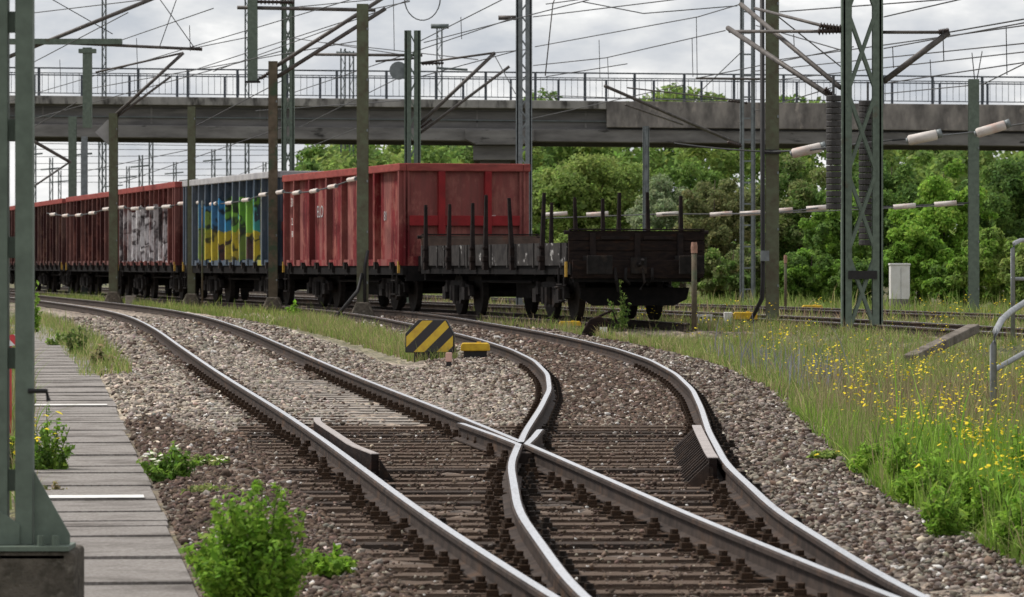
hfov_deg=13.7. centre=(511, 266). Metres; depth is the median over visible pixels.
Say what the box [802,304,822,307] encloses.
point motor cover
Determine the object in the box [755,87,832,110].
overhead wire
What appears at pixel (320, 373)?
sleeper
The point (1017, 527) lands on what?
leafy weed
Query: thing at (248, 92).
distant mast
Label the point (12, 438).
yellow weed
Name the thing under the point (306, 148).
overhead wire
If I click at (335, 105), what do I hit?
overhead wire
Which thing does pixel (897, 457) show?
leafy weed
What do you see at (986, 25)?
overhead wire
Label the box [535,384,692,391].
sleeper
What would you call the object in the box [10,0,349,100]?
overhead wire
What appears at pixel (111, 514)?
path
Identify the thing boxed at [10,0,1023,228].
sky
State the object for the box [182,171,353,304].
open wagon
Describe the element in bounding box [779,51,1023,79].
overhead wire
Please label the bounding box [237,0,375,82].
catenary stub
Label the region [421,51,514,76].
overhead wire
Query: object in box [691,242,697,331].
marker post
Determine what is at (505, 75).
overhead wire
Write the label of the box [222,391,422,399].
sleeper
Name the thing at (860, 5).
overhead wire
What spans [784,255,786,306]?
marker post
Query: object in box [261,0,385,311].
steel post
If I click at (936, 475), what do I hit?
leafy weed
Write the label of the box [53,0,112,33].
overhead wire
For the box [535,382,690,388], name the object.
sleeper
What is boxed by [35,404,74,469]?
yellow weed
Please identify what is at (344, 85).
distant mast
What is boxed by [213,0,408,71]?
overhead wire
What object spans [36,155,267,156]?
overhead wire
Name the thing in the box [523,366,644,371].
sleeper
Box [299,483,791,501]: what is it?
sleeper
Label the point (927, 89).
overhead wire
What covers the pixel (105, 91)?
distant mast
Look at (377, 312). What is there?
rail
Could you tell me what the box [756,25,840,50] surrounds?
overhead wire
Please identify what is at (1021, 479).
leafy weed
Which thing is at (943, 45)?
overhead wire
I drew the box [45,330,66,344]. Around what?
tall weed
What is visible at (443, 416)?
rail
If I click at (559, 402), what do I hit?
sleeper
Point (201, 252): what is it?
marker post
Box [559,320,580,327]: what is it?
point motor cover
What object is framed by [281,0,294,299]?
lattice mast
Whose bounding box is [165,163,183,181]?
distant mast
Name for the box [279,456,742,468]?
sleeper
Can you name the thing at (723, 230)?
broadleaf tree
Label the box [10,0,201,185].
catenary portal
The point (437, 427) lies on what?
sleeper
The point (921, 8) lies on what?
overhead wire
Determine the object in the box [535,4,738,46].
overhead wire
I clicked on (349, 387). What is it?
sleeper
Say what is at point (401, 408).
sleeper
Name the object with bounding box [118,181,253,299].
open wagon
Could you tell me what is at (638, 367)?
sleeper
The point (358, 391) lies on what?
sleeper
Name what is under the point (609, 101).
overhead wire
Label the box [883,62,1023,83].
overhead wire
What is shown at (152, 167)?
distant mast
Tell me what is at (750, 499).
rail
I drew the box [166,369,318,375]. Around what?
sleeper
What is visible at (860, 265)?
leafy shrub
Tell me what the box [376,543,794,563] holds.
sleeper
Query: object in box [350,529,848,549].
sleeper
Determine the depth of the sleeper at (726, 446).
34.40 m
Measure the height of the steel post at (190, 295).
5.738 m
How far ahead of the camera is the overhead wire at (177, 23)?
124.99 m
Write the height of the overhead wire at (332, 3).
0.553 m
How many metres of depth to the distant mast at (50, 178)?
357.08 m
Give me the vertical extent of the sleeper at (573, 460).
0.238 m
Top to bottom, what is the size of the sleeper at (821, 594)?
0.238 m
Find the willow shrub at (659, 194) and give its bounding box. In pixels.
[624,172,708,283]
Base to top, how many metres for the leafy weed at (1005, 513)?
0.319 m
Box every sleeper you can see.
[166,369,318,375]
[171,365,352,372]
[172,367,352,373]
[173,374,377,381]
[176,370,322,377]
[178,376,380,383]
[182,377,338,385]
[182,379,390,387]
[183,383,401,391]
[184,381,397,389]
[186,364,307,370]
[188,385,406,393]
[191,389,416,397]
[197,372,326,379]
[199,393,426,401]
[200,395,432,404]
[205,398,442,406]
[206,400,449,408]
[209,402,452,411]
[210,404,462,413]
[214,407,468,416]
[216,387,413,395]
[217,409,476,419]
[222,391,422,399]
[226,412,480,422]
[232,415,490,425]
[237,417,730,428]
[240,420,717,431]
[245,423,722,434]
[246,426,716,437]
[249,429,720,439]
[250,431,721,442]
[252,434,742,445]
[254,443,729,455]
[257,436,750,448]
[260,440,738,451]
[268,446,725,459]
[269,458,763,473]
[275,450,733,463]
[277,454,731,466]
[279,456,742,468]
[286,464,681,477]
[291,468,683,482]
[291,490,784,506]
[298,471,746,487]
[299,476,746,490]
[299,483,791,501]
[302,479,785,494]
[316,495,740,512]
[322,523,762,541]
[325,505,750,522]
[326,501,771,517]
[335,510,823,529]
[340,517,803,535]
[343,537,856,557]
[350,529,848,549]
[367,550,887,572]
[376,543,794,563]
[385,566,900,589]
[389,558,859,580]
[412,575,922,596]
[481,583,816,596]
[487,416,715,425]
[502,592,826,596]
[516,371,653,377]
[518,363,637,367]
[521,365,641,369]
[522,408,711,416]
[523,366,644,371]
[525,370,650,376]
[527,413,714,421]
[528,411,713,419]
[529,373,656,378]
[530,377,662,382]
[531,375,659,379]
[531,399,706,404]
[531,406,710,413]
[532,403,709,410]
[533,380,687,386]
[533,386,694,392]
[533,401,707,407]
[534,379,685,384]
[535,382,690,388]
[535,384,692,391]
[535,388,696,395]
[535,390,699,396]
[535,395,703,400]
[536,392,701,397]
[536,397,705,403]
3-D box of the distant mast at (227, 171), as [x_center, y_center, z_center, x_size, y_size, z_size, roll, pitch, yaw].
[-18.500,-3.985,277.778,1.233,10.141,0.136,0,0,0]
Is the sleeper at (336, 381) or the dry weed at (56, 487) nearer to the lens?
the dry weed at (56, 487)
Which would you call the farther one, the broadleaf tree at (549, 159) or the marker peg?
the broadleaf tree at (549, 159)
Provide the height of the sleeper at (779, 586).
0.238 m
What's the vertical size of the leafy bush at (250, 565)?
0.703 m
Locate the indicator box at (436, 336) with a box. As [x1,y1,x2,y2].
[405,320,454,361]
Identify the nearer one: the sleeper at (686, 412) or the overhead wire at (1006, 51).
the sleeper at (686, 412)
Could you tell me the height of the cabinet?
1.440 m
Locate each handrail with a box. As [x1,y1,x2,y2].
[990,300,1023,417]
[1011,238,1023,342]
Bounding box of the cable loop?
[404,0,440,20]
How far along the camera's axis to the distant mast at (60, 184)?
416.61 m
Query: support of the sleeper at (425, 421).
on the ground at (392, 360)
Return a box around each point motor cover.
[461,342,489,357]
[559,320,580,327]
[724,311,757,323]
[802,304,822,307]
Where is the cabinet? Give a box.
[888,263,910,309]
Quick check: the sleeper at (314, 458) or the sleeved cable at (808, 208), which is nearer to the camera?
the sleeper at (314, 458)
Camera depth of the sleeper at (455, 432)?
37.10 m
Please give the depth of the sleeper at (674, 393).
46.60 m
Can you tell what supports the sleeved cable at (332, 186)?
attached to the steel post at (272, 298)
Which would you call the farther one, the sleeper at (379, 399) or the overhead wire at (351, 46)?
the overhead wire at (351, 46)
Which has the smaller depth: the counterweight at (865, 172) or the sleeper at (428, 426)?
the sleeper at (428, 426)
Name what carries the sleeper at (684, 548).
on the ground at (392, 360)
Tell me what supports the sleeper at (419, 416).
on the ground at (392, 360)
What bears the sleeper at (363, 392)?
on the ground at (392, 360)
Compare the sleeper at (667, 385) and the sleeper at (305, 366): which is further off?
the sleeper at (305, 366)
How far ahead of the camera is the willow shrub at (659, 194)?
166.10 m
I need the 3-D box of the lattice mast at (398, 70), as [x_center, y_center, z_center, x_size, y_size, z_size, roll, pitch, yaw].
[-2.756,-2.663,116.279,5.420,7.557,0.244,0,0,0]
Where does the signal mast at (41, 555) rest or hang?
on the ground at (392, 360)
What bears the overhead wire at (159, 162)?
attached to the distant mast at (214, 160)
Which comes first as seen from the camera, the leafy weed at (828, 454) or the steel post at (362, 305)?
the leafy weed at (828, 454)
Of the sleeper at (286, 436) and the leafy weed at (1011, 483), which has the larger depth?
the sleeper at (286, 436)
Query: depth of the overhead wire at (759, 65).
103.65 m
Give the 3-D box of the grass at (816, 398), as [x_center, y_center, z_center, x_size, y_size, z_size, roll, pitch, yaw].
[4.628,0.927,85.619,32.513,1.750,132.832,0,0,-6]
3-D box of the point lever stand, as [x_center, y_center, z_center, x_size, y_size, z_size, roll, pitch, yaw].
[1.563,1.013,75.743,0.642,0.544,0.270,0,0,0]
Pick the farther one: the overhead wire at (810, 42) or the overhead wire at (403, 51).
the overhead wire at (403, 51)
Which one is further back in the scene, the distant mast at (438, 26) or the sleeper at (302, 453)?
the distant mast at (438, 26)
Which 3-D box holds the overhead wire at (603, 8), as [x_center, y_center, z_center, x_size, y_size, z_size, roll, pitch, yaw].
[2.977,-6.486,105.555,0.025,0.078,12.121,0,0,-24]
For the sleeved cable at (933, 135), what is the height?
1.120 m
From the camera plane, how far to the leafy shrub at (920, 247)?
121.35 m
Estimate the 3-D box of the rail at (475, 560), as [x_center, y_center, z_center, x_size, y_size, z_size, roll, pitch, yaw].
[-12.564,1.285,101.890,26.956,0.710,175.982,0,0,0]
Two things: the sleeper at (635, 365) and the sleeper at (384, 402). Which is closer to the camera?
the sleeper at (384, 402)
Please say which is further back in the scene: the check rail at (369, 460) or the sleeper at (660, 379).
the sleeper at (660, 379)
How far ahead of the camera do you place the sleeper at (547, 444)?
34.94 m
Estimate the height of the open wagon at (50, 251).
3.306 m
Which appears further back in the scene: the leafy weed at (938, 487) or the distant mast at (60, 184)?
the distant mast at (60, 184)
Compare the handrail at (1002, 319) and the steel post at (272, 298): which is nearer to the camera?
the handrail at (1002, 319)
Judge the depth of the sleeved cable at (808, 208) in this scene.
108.65 m
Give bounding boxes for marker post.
[201,200,202,305]
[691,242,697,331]
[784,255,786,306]
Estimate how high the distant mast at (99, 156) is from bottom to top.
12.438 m
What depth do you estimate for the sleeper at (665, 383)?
49.70 m
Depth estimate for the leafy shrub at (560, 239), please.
146.64 m
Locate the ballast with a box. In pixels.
[60,315,1023,596]
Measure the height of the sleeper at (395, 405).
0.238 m
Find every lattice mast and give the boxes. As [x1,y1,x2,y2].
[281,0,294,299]
[315,30,509,302]
[498,0,554,304]
[604,0,759,303]
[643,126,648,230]
[726,0,950,332]
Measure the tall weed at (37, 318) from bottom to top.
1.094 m
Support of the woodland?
on the ground at (392, 360)
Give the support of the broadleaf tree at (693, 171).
on the ground at (392, 360)
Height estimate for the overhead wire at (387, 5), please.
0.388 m
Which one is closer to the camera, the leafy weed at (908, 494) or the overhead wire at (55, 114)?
the leafy weed at (908, 494)
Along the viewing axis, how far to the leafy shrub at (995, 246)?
115.81 m
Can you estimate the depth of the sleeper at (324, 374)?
52.24 m
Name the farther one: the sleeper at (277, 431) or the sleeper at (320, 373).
the sleeper at (320, 373)
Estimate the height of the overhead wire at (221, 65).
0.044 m
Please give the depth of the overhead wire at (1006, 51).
80.64 m
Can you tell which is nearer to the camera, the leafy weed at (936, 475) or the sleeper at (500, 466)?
the leafy weed at (936, 475)
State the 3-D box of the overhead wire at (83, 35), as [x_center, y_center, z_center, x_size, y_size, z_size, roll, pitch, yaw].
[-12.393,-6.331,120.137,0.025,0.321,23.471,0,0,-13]
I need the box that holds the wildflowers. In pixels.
[11,294,1023,488]
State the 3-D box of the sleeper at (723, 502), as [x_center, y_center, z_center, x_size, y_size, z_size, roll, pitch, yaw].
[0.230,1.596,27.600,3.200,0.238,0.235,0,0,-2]
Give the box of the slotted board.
[697,314,712,325]
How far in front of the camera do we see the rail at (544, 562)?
24.55 m
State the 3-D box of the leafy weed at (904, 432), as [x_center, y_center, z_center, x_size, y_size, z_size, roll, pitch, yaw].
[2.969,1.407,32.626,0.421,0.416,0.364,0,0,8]
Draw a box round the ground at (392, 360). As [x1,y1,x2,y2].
[10,282,1023,596]
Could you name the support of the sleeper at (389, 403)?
on the ground at (392, 360)
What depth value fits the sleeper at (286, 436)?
36.53 m
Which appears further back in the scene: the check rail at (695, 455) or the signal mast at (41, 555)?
the check rail at (695, 455)
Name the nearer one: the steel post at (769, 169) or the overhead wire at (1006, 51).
the overhead wire at (1006, 51)
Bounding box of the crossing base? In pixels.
[519,448,533,463]
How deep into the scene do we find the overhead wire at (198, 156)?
142.02 m
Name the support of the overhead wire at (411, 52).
attached to the lattice mast at (398, 70)
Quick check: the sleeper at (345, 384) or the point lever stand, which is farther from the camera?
the point lever stand
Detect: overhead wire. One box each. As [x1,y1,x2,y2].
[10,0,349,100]
[35,0,141,12]
[35,12,127,61]
[35,102,76,125]
[36,51,281,117]
[36,149,212,149]
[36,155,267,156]
[37,162,243,163]
[37,169,146,169]
[37,175,210,176]
[41,143,280,146]
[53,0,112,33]
[78,150,186,172]
[92,41,356,88]
[119,128,280,183]
[122,8,213,39]
[160,0,176,45]
[160,0,193,46]
[189,17,356,71]
[192,37,246,48]
[196,80,281,125]
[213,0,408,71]
[239,128,356,174]
[256,100,400,110]
[295,18,511,91]
[295,38,397,53]
[296,0,369,6]
[299,79,395,127]
[325,42,477,59]
[369,1,409,9]
[393,0,394,50]
[421,0,501,40]
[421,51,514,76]
[424,0,587,42]
[495,57,515,93]
[532,85,682,118]
[533,0,671,16]
[533,30,725,65]
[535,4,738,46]
[546,0,575,4]
[546,63,626,76]
[546,95,735,102]
[584,1,734,13]
[692,41,692,72]
[696,17,697,77]
[696,46,853,78]
[698,51,742,93]
[750,43,1023,71]
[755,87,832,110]
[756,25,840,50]
[779,17,840,66]
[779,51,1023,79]
[780,0,940,11]
[780,25,1023,59]
[780,204,964,213]
[883,22,1023,48]
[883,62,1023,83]
[884,0,957,16]
[884,85,967,93]
[942,31,943,60]
[949,18,1023,32]
[981,63,1023,85]
[1006,29,1006,74]
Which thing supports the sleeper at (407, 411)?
on the ground at (392, 360)
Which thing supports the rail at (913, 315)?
on the ground at (392, 360)
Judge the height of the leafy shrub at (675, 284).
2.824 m
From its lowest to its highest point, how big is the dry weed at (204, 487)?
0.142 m
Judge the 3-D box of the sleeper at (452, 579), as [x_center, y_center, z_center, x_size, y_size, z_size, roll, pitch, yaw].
[0.649,1.650,21.770,2.700,0.238,0.235,0,0,-2]
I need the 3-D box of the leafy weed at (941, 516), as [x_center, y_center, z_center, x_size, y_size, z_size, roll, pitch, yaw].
[2.532,1.444,24.971,0.346,0.331,0.300,0,0,35]
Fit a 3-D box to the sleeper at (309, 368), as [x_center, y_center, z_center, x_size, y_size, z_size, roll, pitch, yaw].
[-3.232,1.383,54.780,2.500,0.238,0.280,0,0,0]
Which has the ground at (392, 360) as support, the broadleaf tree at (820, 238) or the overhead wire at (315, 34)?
the broadleaf tree at (820, 238)
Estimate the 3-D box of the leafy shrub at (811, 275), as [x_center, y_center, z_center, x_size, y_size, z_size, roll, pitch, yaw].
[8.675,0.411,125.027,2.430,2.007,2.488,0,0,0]
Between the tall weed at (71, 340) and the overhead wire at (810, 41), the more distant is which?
the overhead wire at (810, 41)
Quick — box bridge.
[10,67,1023,163]
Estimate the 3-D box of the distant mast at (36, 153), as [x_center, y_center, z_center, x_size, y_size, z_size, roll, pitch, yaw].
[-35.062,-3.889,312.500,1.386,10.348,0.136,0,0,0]
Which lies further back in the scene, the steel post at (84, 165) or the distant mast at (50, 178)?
the distant mast at (50, 178)
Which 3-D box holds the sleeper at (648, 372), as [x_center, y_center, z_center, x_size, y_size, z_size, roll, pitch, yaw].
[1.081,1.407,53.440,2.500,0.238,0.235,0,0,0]
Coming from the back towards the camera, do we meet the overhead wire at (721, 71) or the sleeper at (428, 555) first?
the overhead wire at (721, 71)
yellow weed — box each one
[10,435,14,468]
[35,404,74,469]
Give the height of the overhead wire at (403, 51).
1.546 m
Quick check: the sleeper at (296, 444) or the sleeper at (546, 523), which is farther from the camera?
the sleeper at (296, 444)
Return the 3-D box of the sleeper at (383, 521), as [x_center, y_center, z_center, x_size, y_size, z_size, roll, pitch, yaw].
[0.344,1.607,26.010,3.100,0.238,0.235,0,0,-2]
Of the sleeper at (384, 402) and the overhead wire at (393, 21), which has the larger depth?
the overhead wire at (393, 21)
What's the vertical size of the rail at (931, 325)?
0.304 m
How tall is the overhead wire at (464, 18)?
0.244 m
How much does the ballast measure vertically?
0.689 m
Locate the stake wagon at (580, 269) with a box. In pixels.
[417,192,708,319]
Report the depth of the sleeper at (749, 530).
24.88 m
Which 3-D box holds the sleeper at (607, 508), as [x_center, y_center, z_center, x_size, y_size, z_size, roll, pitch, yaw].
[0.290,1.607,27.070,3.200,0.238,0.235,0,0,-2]
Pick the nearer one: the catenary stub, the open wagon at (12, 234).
the catenary stub
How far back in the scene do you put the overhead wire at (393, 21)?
111.10 m
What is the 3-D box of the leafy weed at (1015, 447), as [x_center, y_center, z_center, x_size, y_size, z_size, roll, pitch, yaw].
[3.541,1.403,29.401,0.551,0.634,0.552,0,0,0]
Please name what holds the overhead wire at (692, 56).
hanging from the overhead wire at (632, 51)
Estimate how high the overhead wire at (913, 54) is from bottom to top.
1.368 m
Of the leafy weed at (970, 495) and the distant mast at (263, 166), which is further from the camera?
the distant mast at (263, 166)
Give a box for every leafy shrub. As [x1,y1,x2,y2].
[554,233,567,242]
[609,224,678,286]
[697,242,779,301]
[779,247,840,304]
[827,256,888,307]
[883,217,953,305]
[921,260,990,308]
[951,225,1023,306]
[997,243,1023,302]
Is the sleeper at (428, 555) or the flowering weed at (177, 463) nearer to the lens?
the sleeper at (428, 555)
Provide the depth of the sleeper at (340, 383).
49.69 m
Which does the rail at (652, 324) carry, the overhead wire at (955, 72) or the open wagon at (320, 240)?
the open wagon at (320, 240)
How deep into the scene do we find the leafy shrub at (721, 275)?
130.99 m
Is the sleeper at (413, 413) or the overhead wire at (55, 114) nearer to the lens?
the sleeper at (413, 413)
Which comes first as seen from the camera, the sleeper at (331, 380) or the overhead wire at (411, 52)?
the sleeper at (331, 380)
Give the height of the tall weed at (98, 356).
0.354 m
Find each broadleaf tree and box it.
[532,151,678,242]
[532,154,606,237]
[635,156,724,286]
[673,178,759,284]
[737,154,831,260]
[798,189,871,265]
[852,160,925,262]
[887,158,999,303]
[954,156,1023,238]
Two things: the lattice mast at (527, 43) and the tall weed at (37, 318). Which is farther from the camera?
the lattice mast at (527, 43)
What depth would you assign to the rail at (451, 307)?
90.57 m
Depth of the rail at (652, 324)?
91.34 m
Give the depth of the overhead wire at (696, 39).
108.69 m
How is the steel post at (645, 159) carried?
on the ground at (392, 360)
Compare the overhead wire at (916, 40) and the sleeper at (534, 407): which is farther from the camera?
the overhead wire at (916, 40)
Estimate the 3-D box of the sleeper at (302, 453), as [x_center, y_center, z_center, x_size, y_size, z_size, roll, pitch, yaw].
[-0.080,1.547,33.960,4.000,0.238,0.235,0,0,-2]
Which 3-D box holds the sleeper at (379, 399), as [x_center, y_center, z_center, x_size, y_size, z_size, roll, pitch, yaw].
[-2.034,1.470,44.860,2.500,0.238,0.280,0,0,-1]
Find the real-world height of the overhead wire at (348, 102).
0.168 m
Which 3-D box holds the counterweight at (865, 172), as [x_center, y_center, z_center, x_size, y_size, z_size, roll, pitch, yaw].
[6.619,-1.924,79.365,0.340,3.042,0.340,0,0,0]
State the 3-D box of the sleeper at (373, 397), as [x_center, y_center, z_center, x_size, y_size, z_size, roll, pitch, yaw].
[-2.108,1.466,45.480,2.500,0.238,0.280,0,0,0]
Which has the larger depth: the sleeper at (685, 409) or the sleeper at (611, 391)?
the sleeper at (611, 391)
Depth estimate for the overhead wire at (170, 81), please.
124.23 m
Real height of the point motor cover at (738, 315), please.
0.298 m
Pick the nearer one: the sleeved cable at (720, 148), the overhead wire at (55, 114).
the sleeved cable at (720, 148)
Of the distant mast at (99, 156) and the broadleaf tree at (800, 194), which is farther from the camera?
the distant mast at (99, 156)
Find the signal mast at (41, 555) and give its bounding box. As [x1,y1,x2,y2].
[0,0,83,596]
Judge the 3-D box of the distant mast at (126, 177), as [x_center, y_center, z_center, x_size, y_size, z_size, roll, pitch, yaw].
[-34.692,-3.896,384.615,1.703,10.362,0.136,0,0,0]
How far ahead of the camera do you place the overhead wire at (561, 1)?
107.46 m
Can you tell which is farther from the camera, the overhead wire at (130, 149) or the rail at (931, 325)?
the overhead wire at (130, 149)
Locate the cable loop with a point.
(425, 19)
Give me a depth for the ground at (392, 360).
47.39 m
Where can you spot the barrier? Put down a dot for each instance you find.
(12, 339)
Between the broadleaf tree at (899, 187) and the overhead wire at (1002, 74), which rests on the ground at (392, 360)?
the broadleaf tree at (899, 187)
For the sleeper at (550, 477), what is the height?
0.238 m
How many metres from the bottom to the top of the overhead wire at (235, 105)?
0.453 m
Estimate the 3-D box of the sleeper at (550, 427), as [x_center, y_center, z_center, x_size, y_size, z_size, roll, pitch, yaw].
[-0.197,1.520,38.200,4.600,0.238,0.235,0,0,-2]
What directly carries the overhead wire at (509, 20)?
attached to the lattice mast at (398, 70)
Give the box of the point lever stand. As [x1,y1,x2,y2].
[582,309,617,336]
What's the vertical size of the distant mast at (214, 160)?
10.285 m
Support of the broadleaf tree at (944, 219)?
on the ground at (392, 360)
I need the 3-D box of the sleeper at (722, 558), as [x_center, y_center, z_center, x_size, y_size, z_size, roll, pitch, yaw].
[0.623,1.637,22.830,2.800,0.238,0.235,0,0,-2]
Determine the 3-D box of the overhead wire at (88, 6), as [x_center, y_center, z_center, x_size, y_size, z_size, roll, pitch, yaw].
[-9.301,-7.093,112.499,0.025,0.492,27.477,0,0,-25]
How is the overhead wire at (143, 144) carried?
attached to the distant mast at (152, 167)
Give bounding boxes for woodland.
[295,82,1023,286]
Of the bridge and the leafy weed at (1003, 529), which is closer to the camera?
the leafy weed at (1003, 529)
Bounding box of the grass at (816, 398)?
[10,284,1023,566]
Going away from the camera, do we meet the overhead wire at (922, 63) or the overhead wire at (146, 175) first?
the overhead wire at (922, 63)
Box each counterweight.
[826,76,840,209]
[859,82,871,244]
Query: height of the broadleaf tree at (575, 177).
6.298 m
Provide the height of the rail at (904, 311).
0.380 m
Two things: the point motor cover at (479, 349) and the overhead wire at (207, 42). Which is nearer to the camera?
the point motor cover at (479, 349)
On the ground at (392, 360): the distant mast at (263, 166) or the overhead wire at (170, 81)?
the distant mast at (263, 166)
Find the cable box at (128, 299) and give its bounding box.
[125,296,135,303]
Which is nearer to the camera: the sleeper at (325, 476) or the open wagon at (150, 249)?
the sleeper at (325, 476)
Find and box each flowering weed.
[136,441,199,482]
[187,454,230,466]
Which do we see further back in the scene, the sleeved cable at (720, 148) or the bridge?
the bridge
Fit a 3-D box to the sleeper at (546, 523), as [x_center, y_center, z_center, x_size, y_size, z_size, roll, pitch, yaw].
[0.452,1.617,25.480,3.000,0.238,0.235,0,0,-2]
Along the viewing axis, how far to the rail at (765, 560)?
24.01 m
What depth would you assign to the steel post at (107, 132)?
126.46 m
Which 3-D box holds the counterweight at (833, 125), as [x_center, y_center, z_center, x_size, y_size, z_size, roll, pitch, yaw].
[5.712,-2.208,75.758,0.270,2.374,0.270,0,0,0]
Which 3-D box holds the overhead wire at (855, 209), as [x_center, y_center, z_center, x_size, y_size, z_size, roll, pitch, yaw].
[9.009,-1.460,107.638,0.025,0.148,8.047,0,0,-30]
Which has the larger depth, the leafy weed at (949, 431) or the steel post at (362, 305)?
the steel post at (362, 305)
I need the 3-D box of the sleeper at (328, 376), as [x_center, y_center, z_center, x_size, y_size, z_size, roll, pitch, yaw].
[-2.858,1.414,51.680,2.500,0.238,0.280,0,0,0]
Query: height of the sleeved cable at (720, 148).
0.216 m
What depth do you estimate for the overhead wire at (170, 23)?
114.88 m
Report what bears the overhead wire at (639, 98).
attached to the lattice mast at (741, 144)
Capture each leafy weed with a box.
[806,448,846,459]
[847,441,895,476]
[882,424,921,451]
[884,431,922,491]
[886,449,969,505]
[913,456,951,504]
[919,485,974,537]
[922,423,955,455]
[935,476,964,503]
[941,466,1018,531]
[947,423,989,456]
[986,505,1012,532]
[988,467,1023,509]
[992,491,1023,556]
[993,425,1023,483]
[1004,478,1023,510]
[1010,520,1023,557]
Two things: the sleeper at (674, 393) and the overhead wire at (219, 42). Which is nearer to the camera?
the sleeper at (674, 393)
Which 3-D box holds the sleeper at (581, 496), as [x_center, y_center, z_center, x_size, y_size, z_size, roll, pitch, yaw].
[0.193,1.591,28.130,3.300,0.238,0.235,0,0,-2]
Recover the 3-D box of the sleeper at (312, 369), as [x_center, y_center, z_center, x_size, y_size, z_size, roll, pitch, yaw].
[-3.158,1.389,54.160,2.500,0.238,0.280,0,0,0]
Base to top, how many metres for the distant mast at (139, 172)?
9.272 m
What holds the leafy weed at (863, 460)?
on the ground at (392, 360)
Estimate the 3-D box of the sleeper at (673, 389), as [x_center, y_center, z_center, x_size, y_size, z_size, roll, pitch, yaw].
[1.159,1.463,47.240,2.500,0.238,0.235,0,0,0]
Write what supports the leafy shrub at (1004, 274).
on the ground at (392, 360)
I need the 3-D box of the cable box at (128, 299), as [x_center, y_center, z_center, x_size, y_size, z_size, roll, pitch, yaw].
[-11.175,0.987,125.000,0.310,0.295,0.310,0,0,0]
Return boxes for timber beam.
[904,324,979,362]
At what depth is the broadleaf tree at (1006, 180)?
150.59 m
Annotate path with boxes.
[10,324,197,596]
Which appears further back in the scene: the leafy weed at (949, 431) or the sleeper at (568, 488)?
the leafy weed at (949, 431)
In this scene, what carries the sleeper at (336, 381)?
on the ground at (392, 360)
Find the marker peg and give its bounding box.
[446,353,451,366]
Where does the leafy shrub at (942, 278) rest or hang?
on the ground at (392, 360)
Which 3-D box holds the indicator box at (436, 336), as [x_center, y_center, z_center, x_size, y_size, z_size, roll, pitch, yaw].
[-1.156,1.049,60.246,0.690,0.610,0.230,0,0,3]
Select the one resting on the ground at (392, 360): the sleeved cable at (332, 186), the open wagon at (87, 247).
the open wagon at (87, 247)
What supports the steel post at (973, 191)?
on the ground at (392, 360)
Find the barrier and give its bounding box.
[10,334,14,432]
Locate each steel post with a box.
[68,117,76,293]
[81,136,87,294]
[95,52,183,303]
[182,106,200,306]
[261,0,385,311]
[334,4,375,317]
[747,0,780,323]
[968,51,982,311]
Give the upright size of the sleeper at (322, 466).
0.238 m
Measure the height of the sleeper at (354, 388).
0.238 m
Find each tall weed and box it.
[35,281,42,331]
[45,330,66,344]
[62,325,90,353]
[89,344,114,364]
[285,300,301,315]
[607,280,630,331]
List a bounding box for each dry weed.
[43,480,66,489]
[180,483,242,494]
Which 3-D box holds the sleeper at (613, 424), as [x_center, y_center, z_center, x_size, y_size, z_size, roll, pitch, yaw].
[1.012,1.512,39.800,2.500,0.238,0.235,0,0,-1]
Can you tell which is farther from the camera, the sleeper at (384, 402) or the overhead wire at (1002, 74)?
the overhead wire at (1002, 74)
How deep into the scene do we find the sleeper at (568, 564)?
22.22 m
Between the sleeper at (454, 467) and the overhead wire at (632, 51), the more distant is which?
the overhead wire at (632, 51)
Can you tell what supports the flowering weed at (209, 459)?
on the ground at (392, 360)
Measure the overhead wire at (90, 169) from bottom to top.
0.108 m
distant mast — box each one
[35,144,42,201]
[46,158,59,199]
[53,170,67,198]
[98,142,101,192]
[102,0,106,284]
[118,166,136,187]
[130,155,148,186]
[149,143,153,184]
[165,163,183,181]
[203,149,221,177]
[226,144,230,175]
[244,0,249,173]
[262,162,266,171]
[336,48,345,162]
[345,51,356,166]
[431,24,467,154]
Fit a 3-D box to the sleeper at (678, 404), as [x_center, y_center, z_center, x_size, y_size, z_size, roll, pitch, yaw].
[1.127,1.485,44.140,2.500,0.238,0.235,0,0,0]
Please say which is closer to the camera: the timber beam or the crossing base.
the crossing base
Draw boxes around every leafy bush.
[178,479,311,596]
[298,542,358,577]
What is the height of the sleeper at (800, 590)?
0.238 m
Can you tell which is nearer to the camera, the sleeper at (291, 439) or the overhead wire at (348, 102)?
the sleeper at (291, 439)
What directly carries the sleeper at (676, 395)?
on the ground at (392, 360)
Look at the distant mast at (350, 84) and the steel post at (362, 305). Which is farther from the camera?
the distant mast at (350, 84)
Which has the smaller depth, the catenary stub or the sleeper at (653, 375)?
the sleeper at (653, 375)
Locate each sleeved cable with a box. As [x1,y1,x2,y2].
[47,176,356,216]
[546,200,968,218]
[674,142,771,152]
[772,119,1023,157]
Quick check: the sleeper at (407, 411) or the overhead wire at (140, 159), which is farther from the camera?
the overhead wire at (140, 159)
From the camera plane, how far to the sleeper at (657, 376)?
51.55 m
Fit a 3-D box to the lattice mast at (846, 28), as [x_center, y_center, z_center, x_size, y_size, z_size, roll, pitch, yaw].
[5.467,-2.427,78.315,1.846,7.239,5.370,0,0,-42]
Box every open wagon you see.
[10,206,60,290]
[35,198,118,293]
[66,192,178,296]
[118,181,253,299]
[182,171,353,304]
[282,163,529,310]
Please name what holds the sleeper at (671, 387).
on the ground at (392, 360)
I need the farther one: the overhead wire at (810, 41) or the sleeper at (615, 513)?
the overhead wire at (810, 41)
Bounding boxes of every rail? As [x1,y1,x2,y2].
[10,288,690,330]
[10,290,587,327]
[10,292,519,441]
[10,297,559,596]
[41,286,1023,340]
[62,285,1023,333]
[159,286,1023,322]
[223,288,1023,317]
[281,306,555,444]
[313,417,393,481]
[327,305,929,596]
[452,423,590,596]
[523,429,899,596]
[671,425,717,486]
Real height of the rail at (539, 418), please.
0.535 m
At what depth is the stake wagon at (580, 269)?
80.30 m

